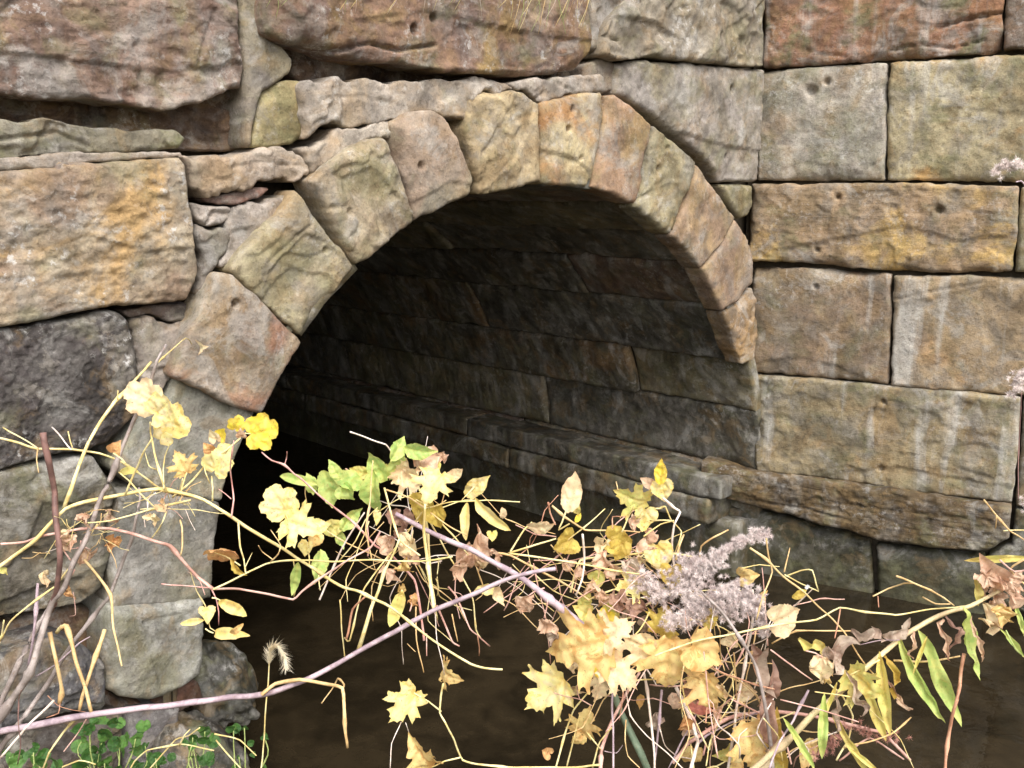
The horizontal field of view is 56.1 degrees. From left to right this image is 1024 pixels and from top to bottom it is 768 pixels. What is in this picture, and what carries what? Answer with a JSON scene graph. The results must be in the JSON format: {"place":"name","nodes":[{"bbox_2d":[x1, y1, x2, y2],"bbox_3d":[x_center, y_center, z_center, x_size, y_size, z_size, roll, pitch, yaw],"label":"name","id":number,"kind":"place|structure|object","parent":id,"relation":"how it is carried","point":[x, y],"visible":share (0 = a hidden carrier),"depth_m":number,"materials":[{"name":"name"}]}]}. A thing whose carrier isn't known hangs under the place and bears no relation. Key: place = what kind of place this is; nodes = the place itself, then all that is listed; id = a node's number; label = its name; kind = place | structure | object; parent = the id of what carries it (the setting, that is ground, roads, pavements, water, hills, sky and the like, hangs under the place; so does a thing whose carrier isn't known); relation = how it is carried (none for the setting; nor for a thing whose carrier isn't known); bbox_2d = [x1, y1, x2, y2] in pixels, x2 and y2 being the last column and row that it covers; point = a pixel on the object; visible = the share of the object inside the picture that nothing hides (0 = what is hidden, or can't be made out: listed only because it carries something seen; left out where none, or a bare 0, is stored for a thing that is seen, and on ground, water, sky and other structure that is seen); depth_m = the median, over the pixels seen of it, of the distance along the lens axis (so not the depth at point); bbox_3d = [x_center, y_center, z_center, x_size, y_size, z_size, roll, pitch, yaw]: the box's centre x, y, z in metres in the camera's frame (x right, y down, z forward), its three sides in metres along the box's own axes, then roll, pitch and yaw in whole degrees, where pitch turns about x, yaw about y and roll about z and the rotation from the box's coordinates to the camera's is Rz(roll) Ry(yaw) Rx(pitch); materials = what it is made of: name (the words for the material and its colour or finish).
{"place":"outdoors","nodes":[
{"label":"outdoors","id":0,"kind":"place"},
{"bbox_2d":[184,431,1023,767],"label":"stream water","id":1,"kind":"structure","parent":0,"point":[488,719],"depth_m":3.67,"materials":[{"name":"brown liquid"}]},
{"bbox_3d":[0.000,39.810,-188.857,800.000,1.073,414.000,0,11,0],"label":"ground","id":2,"kind":"structure","parent":0,"visible":0},
{"bbox_2d":[1,742,62,767],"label":"weed","id":3,"kind":"object","parent":2,"relation":"on","point":[39,759],"visible":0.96,"depth_m":1.39,"materials":[{"name":"green plant"}]},
{"bbox_2d":[0,338,208,763],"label":"woody shrub","id":4,"kind":"object","parent":2,"relation":"on","point":[41,624],"visible":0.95,"depth_m":1.03,"materials":[{"name":"brown plant"}]},
{"bbox_2d":[70,716,150,767],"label":"weed","id":5,"kind":"object","parent":2,"relation":"on","point":[84,748],"visible":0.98,"depth_m":1.54,"materials":[{"name":"green plant"}]},
{"bbox_2d":[62,727,256,767],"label":"dry bramble","id":6,"kind":"object","parent":2,"relation":"on","point":[179,744],"visible":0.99,"depth_m":1.41,"materials":[{"name":"beige plant"}]},
{"bbox_2d":[151,710,249,767],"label":"boulder","id":7,"kind":"object","parent":2,"relation":"on","point":[193,721],"visible":0.65,"depth_m":2.51,"materials":[{"name":"stone"}]},
{"bbox_2d":[181,726,220,767],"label":"weed","id":8,"kind":"object","parent":2,"relation":"on","point":[206,758],"visible":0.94,"depth_m":1.52,"materials":[{"name":"green plant"}]},
{"bbox_2d":[190,639,259,728],"bbox_3d":[-0.836,0.848,2.778,0.197,0.231,0.255,-3,12,-16],"label":"boulder","id":9,"kind":"object","parent":2,"relation":"on","point":[226,668],"visible":0.69,"depth_m":2.70,"materials":[{"name":"stone"}]},
{"bbox_2d":[225,723,268,767],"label":"weed","id":10,"kind":"object","parent":2,"relation":"on","point":[235,728],"visible":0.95,"depth_m":1.48,"materials":[{"name":"green plant"}]},
{"bbox_2d":[261,639,293,767],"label":"foxtail grass","id":11,"kind":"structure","parent":2,"relation":"on","point":[269,654],"depth_m":1.20,"materials":[{"name":"beige plant"}]},
{"bbox_2d":[0,0,764,767],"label":"stone bridge","id":12,"kind":"structure","parent":2,"relation":"on","point":[472,238],"depth_m":2.66,"materials":[{"name":"stone"}]},
{"bbox_2d":[144,751,175,767],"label":"weed","id":13,"kind":"object","parent":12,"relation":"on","point":[151,758],"visible":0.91,"depth_m":1.49,"materials":[{"name":"green plant"}]},
{"bbox_2d":[0,361,502,670],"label":"yellow vine","id":14,"kind":"object","parent":12,"relation":"attached to","point":[145,397],"visible":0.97,"depth_m":1.02,"materials":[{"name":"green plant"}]},
{"bbox_2d":[339,0,424,13],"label":"grass tuft","id":15,"kind":"object","parent":12,"relation":"attached to","point":[356,4],"visible":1,"depth_m":2.43,"materials":[{"name":"beige plant"}]},
{"bbox_2d":[500,0,591,33],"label":"grass tuft","id":16,"kind":"object","parent":12,"relation":"attached to","point":[548,12],"visible":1,"depth_m":2.90,"materials":[{"name":"beige plant"}]},
{"bbox_2d":[319,458,910,767],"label":"grape vine","id":17,"kind":"object","parent":2,"relation":"on","point":[588,645],"visible":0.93,"depth_m":1.18,"materials":[{"name":"yellow plant"}]},
{"bbox_2d":[0,504,599,767],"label":"creeper vine","id":18,"kind":"object","parent":17,"relation":"attached to","point":[407,699],"visible":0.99,"depth_m":1.11,"materials":[{"name":"brown plant"}]},
{"bbox_2d":[318,436,740,663],"bbox_3d":[0.019,0.257,1.291,0.556,0.302,0.323,3,12,17],"label":"dead vine","id":19,"kind":"object","parent":17,"relation":"attached to","point":[437,587],"visible":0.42,"depth_m":1.27,"materials":[{"name":"brown plant"}]},
{"bbox_2d":[261,431,448,640],"bbox_3d":[-0.208,0.189,1.325,0.242,0.245,0.178,3,12,13],"label":"leafy sprig","id":20,"kind":"object","parent":19,"relation":"attached to","point":[396,470],"visible":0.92,"depth_m":1.30,"materials":[{"name":"green plant"}]},
{"bbox_2d":[549,568,911,767],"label":"dead vine","id":21,"kind":"object","parent":17,"relation":"attached to","point":[731,641],"visible":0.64,"depth_m":1.21,"materials":[{"name":"brown plant"}]},
{"bbox_2d":[622,525,788,767],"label":"goldenrod","id":22,"kind":"object","parent":2,"relation":"on","point":[695,571],"visible":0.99,"depth_m":1.15,"materials":[{"name":"grey plant"}]},
{"bbox_2d":[655,499,1023,767],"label":"willowherb","id":23,"kind":"object","parent":2,"relation":"on","point":[856,681],"visible":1,"depth_m":1.08,"materials":[{"name":"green plant"}]},
{"bbox_2d":[701,0,1023,615],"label":"wing wall","id":24,"kind":"structure","parent":2,"relation":"on","point":[885,227],"depth_m":3.99,"materials":[{"name":"stone"}]},
{"bbox_2d":[989,155,1023,512],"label":"goldenrod","id":25,"kind":"object","parent":2,"relation":"on","point":[1018,378],"visible":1,"depth_m":1.00,"materials":[{"name":"grey plant"}]}
]}

